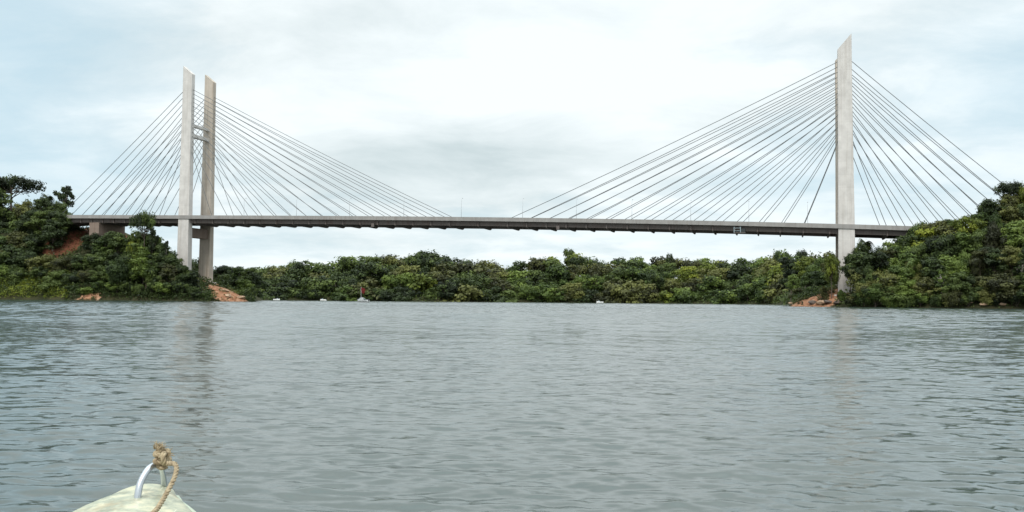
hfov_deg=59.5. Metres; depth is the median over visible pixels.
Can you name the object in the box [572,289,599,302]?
rainforest tree
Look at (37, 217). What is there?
rainforest tree
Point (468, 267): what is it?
rainforest tree
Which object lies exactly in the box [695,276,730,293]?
rainforest tree
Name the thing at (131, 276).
rainforest tree
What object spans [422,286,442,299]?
rainforest tree
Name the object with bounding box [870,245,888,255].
rainforest tree
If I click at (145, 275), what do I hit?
rainforest tree
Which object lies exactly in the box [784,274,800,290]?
rainforest tree
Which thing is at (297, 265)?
rainforest tree
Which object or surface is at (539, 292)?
rainforest tree
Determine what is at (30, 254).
rainforest tree
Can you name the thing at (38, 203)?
rainforest tree
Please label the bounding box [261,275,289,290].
rainforest tree
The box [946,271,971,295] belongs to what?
rainforest tree
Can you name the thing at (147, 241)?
rainforest tree
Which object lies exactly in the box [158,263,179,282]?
rainforest tree
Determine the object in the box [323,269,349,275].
rainforest tree
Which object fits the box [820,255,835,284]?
rainforest tree
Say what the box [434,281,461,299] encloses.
rainforest tree
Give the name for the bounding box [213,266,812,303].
undergrowth
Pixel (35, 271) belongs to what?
shrub
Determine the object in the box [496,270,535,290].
rainforest tree
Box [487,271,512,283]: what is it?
rainforest tree
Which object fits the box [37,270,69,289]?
rainforest tree
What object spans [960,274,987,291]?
rainforest tree
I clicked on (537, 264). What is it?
rainforest tree
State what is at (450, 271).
rainforest tree
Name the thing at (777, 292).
rainforest tree
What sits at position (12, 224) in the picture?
rainforest tree
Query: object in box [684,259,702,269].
rainforest tree
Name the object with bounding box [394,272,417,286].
rainforest tree
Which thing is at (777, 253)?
rainforest tree
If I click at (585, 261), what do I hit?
rainforest tree
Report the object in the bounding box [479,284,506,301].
rainforest tree
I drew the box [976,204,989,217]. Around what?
rainforest tree
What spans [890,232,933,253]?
rainforest tree
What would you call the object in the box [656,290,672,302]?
rainforest tree
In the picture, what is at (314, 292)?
rainforest tree
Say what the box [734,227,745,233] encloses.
inspection gantry
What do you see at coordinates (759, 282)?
rainforest tree
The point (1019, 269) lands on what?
rainforest tree
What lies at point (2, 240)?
rainforest tree
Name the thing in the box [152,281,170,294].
shrub
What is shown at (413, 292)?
rainforest tree
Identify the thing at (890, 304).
shrub
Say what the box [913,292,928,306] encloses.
shrub
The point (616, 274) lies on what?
rainforest tree
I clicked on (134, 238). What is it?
rainforest tree
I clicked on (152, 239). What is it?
rainforest tree
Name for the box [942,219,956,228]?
rainforest tree
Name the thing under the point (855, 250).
rainforest tree
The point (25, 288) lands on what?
bank grass
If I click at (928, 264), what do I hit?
rainforest tree
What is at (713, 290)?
rainforest tree
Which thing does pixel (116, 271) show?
rainforest tree
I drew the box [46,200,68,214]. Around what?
rainforest tree
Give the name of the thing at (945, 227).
rainforest tree
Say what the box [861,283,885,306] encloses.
rainforest tree
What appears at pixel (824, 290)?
shrub
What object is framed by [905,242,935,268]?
rainforest tree
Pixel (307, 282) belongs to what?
rainforest tree
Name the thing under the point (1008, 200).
rainforest tree
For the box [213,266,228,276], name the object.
rainforest tree
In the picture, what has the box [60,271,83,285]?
rainforest tree
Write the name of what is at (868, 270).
rainforest tree
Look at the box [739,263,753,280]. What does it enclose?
rainforest tree
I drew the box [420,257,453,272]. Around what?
rainforest tree
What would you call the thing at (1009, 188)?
umbrella tree
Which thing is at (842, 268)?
rainforest tree
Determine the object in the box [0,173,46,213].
umbrella tree
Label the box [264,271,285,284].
rainforest tree
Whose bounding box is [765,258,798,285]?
rainforest tree
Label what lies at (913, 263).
cecropia tree
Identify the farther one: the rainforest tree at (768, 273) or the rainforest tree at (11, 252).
the rainforest tree at (768, 273)
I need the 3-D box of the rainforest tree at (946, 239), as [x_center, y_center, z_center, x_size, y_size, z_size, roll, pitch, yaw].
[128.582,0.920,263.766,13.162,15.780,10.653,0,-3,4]
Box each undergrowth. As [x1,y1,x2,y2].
[0,225,255,300]
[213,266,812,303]
[791,243,1020,305]
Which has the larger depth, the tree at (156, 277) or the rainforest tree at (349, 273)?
the rainforest tree at (349, 273)
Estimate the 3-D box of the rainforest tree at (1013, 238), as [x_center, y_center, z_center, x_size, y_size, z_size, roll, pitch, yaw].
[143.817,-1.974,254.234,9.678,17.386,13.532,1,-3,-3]
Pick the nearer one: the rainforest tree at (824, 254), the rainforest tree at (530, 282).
the rainforest tree at (824, 254)
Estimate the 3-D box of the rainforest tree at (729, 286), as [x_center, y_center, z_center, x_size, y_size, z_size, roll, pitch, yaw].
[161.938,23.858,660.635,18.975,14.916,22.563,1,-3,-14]
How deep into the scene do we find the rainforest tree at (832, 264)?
280.38 m
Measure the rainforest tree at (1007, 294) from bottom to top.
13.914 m
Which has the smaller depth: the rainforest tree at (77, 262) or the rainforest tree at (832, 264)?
the rainforest tree at (832, 264)
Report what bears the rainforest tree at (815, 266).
on the terrain at (73, 233)
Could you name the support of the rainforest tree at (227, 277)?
on the terrain at (73, 233)
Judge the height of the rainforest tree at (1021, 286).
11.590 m
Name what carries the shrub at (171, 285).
on the terrain at (73, 233)
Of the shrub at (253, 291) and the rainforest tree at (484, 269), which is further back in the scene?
the rainforest tree at (484, 269)
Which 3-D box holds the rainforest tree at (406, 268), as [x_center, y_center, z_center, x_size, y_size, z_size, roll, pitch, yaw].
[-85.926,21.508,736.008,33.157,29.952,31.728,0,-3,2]
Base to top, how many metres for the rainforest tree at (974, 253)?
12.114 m
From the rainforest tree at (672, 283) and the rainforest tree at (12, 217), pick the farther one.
the rainforest tree at (672, 283)
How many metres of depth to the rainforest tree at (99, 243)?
355.69 m
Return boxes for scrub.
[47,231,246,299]
[793,285,853,304]
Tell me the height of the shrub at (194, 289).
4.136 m
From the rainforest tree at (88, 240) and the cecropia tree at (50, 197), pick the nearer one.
the rainforest tree at (88, 240)
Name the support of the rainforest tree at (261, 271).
on the terrain at (73, 233)
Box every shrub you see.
[28,266,50,278]
[75,286,94,294]
[90,280,105,289]
[105,283,118,290]
[118,279,133,290]
[131,284,144,294]
[146,281,155,293]
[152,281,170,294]
[161,280,181,291]
[178,282,192,291]
[186,286,197,294]
[190,291,203,297]
[246,286,258,296]
[819,286,827,294]
[837,289,846,301]
[843,294,857,304]
[851,292,872,305]
[863,295,880,305]
[881,294,901,307]
[892,292,917,307]
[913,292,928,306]
[927,293,943,306]
[940,289,963,306]
[959,291,979,305]
[975,289,995,304]
[991,290,1006,306]
[1005,289,1023,306]
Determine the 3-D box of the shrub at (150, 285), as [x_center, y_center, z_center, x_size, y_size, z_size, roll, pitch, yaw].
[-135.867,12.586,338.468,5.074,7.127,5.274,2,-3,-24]
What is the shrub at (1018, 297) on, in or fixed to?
on the terrain at (73, 233)
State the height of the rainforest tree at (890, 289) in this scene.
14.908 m
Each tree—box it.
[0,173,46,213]
[0,188,14,216]
[0,205,13,222]
[0,221,10,232]
[0,234,15,248]
[0,244,26,272]
[0,263,13,279]
[2,230,31,247]
[5,211,19,221]
[7,267,33,285]
[8,221,27,231]
[11,198,33,219]
[15,210,39,236]
[15,250,41,267]
[20,234,47,253]
[22,210,50,235]
[24,253,64,275]
[31,198,54,211]
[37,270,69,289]
[39,194,54,208]
[39,211,68,238]
[39,220,65,250]
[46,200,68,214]
[48,256,74,271]
[53,185,74,208]
[55,213,73,243]
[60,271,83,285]
[70,254,90,269]
[77,268,93,281]
[79,233,105,249]
[82,251,109,268]
[87,265,109,281]
[91,235,116,255]
[102,253,120,266]
[103,231,126,256]
[104,255,128,292]
[118,251,141,266]
[123,230,148,252]
[123,263,140,281]
[126,233,140,264]
[126,249,151,283]
[128,209,156,246]
[136,264,150,288]
[138,233,163,253]
[139,243,171,262]
[145,252,177,286]
[145,266,167,285]
[148,228,158,253]
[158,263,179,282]
[161,241,168,255]
[163,251,182,265]
[165,272,200,295]
[167,263,195,281]
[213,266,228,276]
[216,274,233,283]
[220,265,233,278]
[226,278,239,288]
[229,266,244,279]
[235,278,256,295]
[237,267,256,278]
[243,272,269,297]
[255,267,270,278]
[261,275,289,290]
[263,265,289,275]
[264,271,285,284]
[264,286,286,299]
[281,279,304,294]
[282,268,306,283]
[284,287,306,298]
[286,259,310,268]
[286,262,311,280]
[290,276,333,296]
[302,285,322,299]
[304,262,331,277]
[308,271,330,280]
[315,274,351,295]
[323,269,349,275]
[325,255,356,270]
[328,284,356,300]
[329,271,345,284]
[334,256,365,272]
[334,275,371,289]
[342,267,365,281]
[346,276,383,300]
[346,286,372,299]
[353,261,389,285]
[359,256,371,263]
[365,288,389,300]
[367,254,396,264]
[370,256,382,265]
[377,255,409,270]
[379,263,401,282]
[381,274,399,290]
[384,285,412,300]
[388,265,420,286]
[393,272,437,292]
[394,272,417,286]
[405,253,424,270]
[406,287,421,297]
[414,266,430,280]
[417,249,442,271]
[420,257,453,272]
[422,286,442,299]
[424,272,447,289]
[430,261,461,281]
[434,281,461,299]
[434,283,482,301]
[442,257,467,271]
[443,276,464,285]
[450,269,480,283]
[452,261,490,279]
[461,272,493,291]
[474,265,506,289]
[475,289,491,299]
[476,259,501,270]
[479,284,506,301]
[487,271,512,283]
[489,278,516,293]
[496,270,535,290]
[499,289,523,301]
[504,278,524,295]
[505,260,528,274]
[518,284,533,297]
[525,270,548,282]
[525,280,536,286]
[526,257,545,269]
[526,282,554,301]
[528,257,547,275]
[536,276,558,285]
[542,257,566,271]
[543,284,568,302]
[544,263,571,284]
[553,279,569,287]
[557,283,584,299]
[563,249,574,256]
[563,253,584,267]
[565,256,586,271]
[565,263,587,281]
[570,273,591,290]
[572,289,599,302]
[575,256,606,275]
[586,262,611,278]
[586,275,606,291]
[591,289,622,302]
[601,267,633,284]
[602,262,626,273]
[602,278,625,291]
[604,283,648,302]
[610,257,625,269]
[617,259,642,278]
[622,265,641,282]
[622,279,645,291]
[627,256,650,267]
[628,283,660,302]
[632,268,660,284]
[642,264,658,275]
[647,273,666,290]
[649,256,677,276]
[656,262,676,276]
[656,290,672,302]
[660,271,674,279]
[660,278,683,293]
[663,253,672,266]
[667,287,702,303]
[669,257,690,268]
[672,266,699,283]
[682,277,700,291]
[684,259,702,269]
[688,258,732,276]
[690,258,711,264]
[692,289,714,301]
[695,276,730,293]
[697,267,717,288]
[704,289,724,301]
[707,268,731,280]
[709,289,743,303]
[715,262,743,270]
[719,278,745,292]
[724,263,751,283]
[734,257,751,269]
[735,283,756,300]
[737,273,757,298]
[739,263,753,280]
[749,254,780,280]
[749,256,767,277]
[751,274,768,293]
[752,270,768,287]
[754,284,769,302]
[761,274,789,302]
[761,286,786,303]
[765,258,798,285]
[766,267,778,282]
[773,249,788,262]
[777,256,800,301]
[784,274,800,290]
[787,287,802,299]
[791,255,814,288]
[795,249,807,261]
[799,272,815,288]
[805,255,830,285]
[809,251,835,264]
[810,271,832,288]
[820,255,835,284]
[823,252,840,297]
[838,253,856,292]
[842,252,867,276]
[844,268,869,289]
[848,251,892,276]
[852,242,870,266]
[853,238,874,254]
[853,279,877,304]
[858,263,877,287]
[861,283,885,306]
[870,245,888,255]
[872,269,900,293]
[877,248,898,259]
[877,265,913,283]
[878,257,907,271]
[879,280,908,306]
[882,235,912,258]
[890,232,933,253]
[895,251,924,266]
[896,279,917,307]
[904,262,923,281]
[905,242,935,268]
[905,258,921,289]
[906,220,927,237]
[908,225,943,252]
[911,276,941,299]
[915,257,945,278]
[916,235,960,259]
[917,220,957,244]
[925,278,951,300]
[928,232,972,257]
[932,254,970,276]
[932,269,948,293]
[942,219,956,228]
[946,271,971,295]
[951,214,987,235]
[951,231,982,268]
[951,250,977,281]
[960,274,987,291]
[964,249,990,276]
[968,228,999,258]
[970,256,988,276]
[971,212,989,231]
[972,271,1012,294]
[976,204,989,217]
[978,198,1015,220]
[979,247,1014,275]
[980,221,1013,249]
[983,210,1007,233]
[986,273,1023,301]
[992,180,1023,195]
[995,193,1019,219]
[995,246,1023,275]
[999,206,1023,232]
[999,220,1023,255]
[1012,184,1023,203]
[1012,259,1023,273]
[1012,271,1023,289]
[1016,203,1023,219]
[1016,243,1023,267]
[1017,227,1023,247]
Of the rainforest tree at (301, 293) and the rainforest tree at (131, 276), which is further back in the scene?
the rainforest tree at (301, 293)
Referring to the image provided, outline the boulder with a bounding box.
[816,300,824,304]
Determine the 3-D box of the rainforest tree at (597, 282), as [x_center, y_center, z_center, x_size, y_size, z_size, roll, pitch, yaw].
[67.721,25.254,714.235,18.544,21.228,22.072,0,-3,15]
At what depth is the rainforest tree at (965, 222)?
266.97 m
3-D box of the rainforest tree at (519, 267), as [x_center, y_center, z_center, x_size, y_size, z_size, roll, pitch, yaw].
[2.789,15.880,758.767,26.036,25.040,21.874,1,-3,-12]
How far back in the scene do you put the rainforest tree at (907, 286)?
252.86 m
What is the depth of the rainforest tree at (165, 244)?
346.83 m
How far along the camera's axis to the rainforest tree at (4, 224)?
374.78 m
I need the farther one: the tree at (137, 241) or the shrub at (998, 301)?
the tree at (137, 241)
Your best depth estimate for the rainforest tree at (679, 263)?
739.34 m
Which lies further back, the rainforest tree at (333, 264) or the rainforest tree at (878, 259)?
the rainforest tree at (333, 264)
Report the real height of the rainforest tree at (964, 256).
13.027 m
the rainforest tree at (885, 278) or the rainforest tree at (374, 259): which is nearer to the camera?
the rainforest tree at (885, 278)
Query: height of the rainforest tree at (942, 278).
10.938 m
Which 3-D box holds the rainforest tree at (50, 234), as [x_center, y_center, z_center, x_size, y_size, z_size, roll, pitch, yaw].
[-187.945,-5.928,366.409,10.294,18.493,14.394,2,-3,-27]
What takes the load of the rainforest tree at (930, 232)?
on the terrain at (73, 233)
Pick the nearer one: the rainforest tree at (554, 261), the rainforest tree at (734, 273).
the rainforest tree at (734, 273)
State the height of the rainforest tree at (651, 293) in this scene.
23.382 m
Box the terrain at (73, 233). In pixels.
[0,218,1023,308]
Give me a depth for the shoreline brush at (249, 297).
338.17 m
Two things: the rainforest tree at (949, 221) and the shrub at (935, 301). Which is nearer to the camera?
the shrub at (935, 301)
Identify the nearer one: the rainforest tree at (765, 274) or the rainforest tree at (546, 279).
the rainforest tree at (765, 274)
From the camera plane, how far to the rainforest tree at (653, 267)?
737.45 m
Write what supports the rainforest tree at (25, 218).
on the terrain at (73, 233)
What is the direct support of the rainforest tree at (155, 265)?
on the terrain at (73, 233)
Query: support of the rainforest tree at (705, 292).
on the terrain at (73, 233)
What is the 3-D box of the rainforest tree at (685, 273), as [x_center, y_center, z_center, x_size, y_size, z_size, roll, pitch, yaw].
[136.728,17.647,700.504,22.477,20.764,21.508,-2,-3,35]
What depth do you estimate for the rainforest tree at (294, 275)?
743.34 m
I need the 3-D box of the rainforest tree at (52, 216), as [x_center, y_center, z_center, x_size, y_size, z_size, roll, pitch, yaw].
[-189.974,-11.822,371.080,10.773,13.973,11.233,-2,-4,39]
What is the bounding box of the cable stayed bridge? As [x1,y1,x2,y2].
[63,34,1017,295]
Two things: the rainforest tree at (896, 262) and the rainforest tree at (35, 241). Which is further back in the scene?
the rainforest tree at (35, 241)
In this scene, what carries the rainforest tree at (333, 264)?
on the terrain at (73, 233)
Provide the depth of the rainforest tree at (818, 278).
323.95 m
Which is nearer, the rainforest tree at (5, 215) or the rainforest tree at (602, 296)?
the rainforest tree at (5, 215)
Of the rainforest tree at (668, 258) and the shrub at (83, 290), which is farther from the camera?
the rainforest tree at (668, 258)
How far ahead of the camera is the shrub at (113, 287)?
338.52 m
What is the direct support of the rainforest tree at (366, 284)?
on the terrain at (73, 233)
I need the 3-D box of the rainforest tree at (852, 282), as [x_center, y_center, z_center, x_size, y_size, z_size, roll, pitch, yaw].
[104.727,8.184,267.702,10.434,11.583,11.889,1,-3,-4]
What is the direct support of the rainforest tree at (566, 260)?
on the terrain at (73, 233)
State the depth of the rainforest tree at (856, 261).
268.04 m
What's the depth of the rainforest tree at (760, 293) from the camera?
600.46 m
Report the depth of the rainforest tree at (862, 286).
260.73 m
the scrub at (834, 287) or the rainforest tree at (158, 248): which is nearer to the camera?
the scrub at (834, 287)
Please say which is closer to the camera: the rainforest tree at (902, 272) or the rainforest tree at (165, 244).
the rainforest tree at (902, 272)
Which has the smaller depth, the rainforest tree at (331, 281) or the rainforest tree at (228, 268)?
the rainforest tree at (228, 268)
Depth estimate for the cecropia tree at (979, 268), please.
249.17 m
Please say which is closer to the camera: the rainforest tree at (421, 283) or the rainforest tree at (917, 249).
the rainforest tree at (917, 249)
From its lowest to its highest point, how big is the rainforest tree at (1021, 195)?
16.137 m
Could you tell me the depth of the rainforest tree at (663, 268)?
726.93 m
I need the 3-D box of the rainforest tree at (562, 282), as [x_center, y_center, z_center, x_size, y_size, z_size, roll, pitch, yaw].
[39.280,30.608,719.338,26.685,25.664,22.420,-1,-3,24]
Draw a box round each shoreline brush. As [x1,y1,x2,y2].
[64,280,254,300]
[258,288,789,304]
[799,288,1020,307]
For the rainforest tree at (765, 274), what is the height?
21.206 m
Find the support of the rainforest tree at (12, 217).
on the terrain at (73, 233)
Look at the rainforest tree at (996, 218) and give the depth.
261.38 m
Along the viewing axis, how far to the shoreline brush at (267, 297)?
665.16 m
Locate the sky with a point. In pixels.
(492, 105)
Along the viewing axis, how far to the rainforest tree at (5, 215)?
393.64 m
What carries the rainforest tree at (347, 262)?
on the terrain at (73, 233)
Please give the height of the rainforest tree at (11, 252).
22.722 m
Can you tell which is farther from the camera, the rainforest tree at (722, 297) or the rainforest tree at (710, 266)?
the rainforest tree at (710, 266)
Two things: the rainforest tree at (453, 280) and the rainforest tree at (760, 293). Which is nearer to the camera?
the rainforest tree at (760, 293)
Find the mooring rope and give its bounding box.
[150,440,178,511]
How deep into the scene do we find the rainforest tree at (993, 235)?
256.25 m
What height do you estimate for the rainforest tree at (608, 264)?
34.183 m
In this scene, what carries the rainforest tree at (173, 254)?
on the terrain at (73, 233)
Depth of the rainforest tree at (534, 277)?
729.58 m
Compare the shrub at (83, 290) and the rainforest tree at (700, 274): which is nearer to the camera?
the shrub at (83, 290)
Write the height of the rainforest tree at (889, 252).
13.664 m
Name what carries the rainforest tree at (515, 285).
on the terrain at (73, 233)
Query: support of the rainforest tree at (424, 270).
on the terrain at (73, 233)
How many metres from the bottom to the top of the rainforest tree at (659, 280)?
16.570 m
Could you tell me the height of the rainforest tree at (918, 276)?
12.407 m
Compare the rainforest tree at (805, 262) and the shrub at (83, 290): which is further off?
the rainforest tree at (805, 262)
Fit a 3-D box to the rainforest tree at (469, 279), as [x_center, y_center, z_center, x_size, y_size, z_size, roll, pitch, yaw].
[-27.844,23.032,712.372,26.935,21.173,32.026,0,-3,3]
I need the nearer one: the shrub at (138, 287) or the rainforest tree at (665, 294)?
the shrub at (138, 287)
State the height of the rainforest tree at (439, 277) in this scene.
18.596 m
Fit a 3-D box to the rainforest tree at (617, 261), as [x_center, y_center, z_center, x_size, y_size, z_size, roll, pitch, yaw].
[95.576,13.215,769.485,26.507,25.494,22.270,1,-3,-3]
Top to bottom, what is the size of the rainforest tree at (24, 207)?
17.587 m
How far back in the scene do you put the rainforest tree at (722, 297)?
634.81 m
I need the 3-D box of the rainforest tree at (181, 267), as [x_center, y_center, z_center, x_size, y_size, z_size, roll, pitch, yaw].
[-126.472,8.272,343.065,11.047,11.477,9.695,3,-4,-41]
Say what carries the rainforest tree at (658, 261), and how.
on the terrain at (73, 233)
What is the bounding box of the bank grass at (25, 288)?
[0,269,75,297]
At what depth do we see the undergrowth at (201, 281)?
351.57 m
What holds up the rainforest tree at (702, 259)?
on the terrain at (73, 233)
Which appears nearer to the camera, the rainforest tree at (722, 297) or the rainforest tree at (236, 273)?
the rainforest tree at (236, 273)
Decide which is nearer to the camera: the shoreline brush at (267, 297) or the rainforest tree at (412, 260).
the shoreline brush at (267, 297)
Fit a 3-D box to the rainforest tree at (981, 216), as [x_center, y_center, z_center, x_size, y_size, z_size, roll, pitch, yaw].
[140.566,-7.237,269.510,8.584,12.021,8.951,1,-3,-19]
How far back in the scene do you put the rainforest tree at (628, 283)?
689.45 m
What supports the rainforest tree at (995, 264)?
on the terrain at (73, 233)
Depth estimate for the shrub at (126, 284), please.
339.71 m
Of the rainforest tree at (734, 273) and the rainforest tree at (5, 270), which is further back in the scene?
the rainforest tree at (734, 273)
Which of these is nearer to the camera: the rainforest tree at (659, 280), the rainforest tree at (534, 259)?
the rainforest tree at (659, 280)
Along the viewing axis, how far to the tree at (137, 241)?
350.92 m
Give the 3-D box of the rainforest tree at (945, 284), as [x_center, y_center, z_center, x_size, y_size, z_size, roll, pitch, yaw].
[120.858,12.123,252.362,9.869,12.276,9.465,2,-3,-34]
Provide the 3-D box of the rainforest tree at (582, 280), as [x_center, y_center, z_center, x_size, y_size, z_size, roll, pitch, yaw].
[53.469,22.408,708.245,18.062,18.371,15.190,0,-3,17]
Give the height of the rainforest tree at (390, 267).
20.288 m
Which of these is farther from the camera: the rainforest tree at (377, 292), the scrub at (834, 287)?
the rainforest tree at (377, 292)
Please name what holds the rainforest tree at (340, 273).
on the terrain at (73, 233)
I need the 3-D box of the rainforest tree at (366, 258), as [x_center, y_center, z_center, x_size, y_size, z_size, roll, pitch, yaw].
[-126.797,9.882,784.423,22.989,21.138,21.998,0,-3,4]
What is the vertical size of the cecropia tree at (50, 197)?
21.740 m
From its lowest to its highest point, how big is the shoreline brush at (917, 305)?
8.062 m
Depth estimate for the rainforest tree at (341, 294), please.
702.28 m
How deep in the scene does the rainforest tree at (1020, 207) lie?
260.57 m
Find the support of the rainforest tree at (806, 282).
on the terrain at (73, 233)
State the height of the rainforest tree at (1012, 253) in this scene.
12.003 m
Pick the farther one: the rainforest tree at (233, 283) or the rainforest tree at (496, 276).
the rainforest tree at (496, 276)
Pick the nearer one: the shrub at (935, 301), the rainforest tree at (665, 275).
the shrub at (935, 301)
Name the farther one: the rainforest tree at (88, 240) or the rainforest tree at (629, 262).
the rainforest tree at (629, 262)
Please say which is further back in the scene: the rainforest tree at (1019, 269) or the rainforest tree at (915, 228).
the rainforest tree at (915, 228)
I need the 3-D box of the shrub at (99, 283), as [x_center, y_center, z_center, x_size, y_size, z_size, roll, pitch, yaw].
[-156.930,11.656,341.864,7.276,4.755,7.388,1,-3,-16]
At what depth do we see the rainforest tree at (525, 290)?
695.72 m
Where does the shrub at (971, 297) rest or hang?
on the terrain at (73, 233)
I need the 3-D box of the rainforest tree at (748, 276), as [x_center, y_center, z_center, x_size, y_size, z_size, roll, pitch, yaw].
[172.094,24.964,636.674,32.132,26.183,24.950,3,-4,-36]
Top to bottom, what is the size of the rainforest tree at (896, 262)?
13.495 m
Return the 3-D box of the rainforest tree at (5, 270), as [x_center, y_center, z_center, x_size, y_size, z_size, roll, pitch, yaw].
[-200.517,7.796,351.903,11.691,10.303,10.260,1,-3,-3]
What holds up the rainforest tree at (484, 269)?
on the terrain at (73, 233)
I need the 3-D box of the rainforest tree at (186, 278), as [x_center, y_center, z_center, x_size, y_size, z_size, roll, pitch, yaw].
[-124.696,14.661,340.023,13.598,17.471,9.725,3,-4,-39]
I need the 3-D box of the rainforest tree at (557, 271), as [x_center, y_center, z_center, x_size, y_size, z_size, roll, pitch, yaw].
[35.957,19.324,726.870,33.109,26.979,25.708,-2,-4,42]
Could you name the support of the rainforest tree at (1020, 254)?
on the terrain at (73, 233)
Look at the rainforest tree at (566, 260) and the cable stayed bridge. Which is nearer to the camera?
the cable stayed bridge
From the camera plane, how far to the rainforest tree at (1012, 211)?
261.24 m
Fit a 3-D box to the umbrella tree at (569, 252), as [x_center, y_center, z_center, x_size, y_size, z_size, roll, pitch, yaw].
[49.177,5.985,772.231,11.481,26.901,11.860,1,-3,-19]
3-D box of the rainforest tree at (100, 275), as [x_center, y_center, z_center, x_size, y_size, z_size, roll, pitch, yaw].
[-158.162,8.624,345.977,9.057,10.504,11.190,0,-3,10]
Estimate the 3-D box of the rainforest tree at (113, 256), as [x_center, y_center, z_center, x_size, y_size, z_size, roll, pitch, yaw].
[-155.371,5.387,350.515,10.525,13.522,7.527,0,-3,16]
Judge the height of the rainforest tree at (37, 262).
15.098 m
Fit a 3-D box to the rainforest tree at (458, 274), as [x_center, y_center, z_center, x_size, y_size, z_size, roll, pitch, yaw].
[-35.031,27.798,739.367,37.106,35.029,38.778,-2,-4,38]
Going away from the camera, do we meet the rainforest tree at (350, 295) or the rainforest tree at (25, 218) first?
the rainforest tree at (25, 218)
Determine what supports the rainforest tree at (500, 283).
on the terrain at (73, 233)
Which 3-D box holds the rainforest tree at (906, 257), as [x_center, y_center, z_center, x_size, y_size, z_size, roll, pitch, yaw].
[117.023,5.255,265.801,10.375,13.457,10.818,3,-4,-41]
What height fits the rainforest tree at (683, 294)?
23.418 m
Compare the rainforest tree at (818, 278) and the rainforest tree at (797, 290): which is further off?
the rainforest tree at (797, 290)
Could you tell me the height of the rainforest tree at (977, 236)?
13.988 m
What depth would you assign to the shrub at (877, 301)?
257.45 m
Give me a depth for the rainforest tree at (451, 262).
759.65 m
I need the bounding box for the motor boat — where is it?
[357,287,368,301]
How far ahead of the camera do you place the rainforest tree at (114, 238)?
354.48 m
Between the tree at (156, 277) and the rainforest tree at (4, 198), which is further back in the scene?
the rainforest tree at (4, 198)
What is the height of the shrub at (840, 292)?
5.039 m
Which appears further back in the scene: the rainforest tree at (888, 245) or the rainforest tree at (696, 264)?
the rainforest tree at (696, 264)
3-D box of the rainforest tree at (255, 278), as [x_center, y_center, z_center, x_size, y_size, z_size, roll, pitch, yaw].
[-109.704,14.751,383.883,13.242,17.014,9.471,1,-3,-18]
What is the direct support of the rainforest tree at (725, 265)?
on the terrain at (73, 233)
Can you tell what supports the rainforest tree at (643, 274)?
on the terrain at (73, 233)
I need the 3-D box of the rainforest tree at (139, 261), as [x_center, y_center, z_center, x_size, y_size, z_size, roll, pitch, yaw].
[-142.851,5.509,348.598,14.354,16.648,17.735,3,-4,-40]
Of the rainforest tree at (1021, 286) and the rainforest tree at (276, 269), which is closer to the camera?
the rainforest tree at (1021, 286)
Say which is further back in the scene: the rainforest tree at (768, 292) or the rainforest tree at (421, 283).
the rainforest tree at (421, 283)
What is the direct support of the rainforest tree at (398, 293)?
on the terrain at (73, 233)
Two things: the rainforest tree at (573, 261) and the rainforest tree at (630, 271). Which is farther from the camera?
the rainforest tree at (573, 261)
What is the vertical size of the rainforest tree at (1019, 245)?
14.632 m
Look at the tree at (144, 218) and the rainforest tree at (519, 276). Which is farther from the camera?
the rainforest tree at (519, 276)
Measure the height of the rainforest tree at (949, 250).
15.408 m
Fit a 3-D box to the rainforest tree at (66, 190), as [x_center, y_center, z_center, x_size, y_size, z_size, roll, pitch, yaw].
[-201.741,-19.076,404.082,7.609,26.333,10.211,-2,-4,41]
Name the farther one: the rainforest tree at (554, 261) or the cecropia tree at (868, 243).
the rainforest tree at (554, 261)
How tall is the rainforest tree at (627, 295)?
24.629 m
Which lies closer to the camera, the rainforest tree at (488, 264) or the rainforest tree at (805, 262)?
the rainforest tree at (805, 262)
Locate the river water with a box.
[0,300,1023,511]
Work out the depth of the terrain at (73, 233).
343.76 m
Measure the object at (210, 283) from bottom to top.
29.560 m
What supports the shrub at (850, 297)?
on the terrain at (73, 233)
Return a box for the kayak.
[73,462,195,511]
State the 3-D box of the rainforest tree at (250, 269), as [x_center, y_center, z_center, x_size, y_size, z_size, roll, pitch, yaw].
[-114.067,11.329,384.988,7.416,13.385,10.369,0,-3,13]
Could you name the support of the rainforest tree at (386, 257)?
on the terrain at (73, 233)
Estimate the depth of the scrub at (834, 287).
287.49 m
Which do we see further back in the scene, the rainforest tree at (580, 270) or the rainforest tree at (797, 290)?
the rainforest tree at (580, 270)
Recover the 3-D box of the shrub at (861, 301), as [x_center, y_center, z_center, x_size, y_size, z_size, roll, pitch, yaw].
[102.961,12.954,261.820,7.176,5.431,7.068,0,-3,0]
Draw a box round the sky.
[0,0,1023,277]
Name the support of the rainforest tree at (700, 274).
on the terrain at (73, 233)
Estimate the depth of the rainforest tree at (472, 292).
691.39 m
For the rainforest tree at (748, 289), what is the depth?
619.93 m
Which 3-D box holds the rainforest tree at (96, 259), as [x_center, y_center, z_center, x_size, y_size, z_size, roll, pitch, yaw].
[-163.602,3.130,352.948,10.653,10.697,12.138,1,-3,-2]
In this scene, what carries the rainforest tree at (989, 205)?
on the terrain at (73, 233)
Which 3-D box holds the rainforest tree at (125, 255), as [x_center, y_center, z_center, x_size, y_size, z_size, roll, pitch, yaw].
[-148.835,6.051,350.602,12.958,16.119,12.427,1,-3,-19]
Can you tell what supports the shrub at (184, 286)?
on the terrain at (73, 233)
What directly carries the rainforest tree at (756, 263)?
on the terrain at (73, 233)
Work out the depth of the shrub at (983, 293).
243.45 m
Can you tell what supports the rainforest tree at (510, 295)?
on the terrain at (73, 233)
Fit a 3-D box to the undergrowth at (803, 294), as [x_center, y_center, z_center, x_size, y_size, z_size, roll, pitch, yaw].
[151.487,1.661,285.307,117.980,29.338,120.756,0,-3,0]

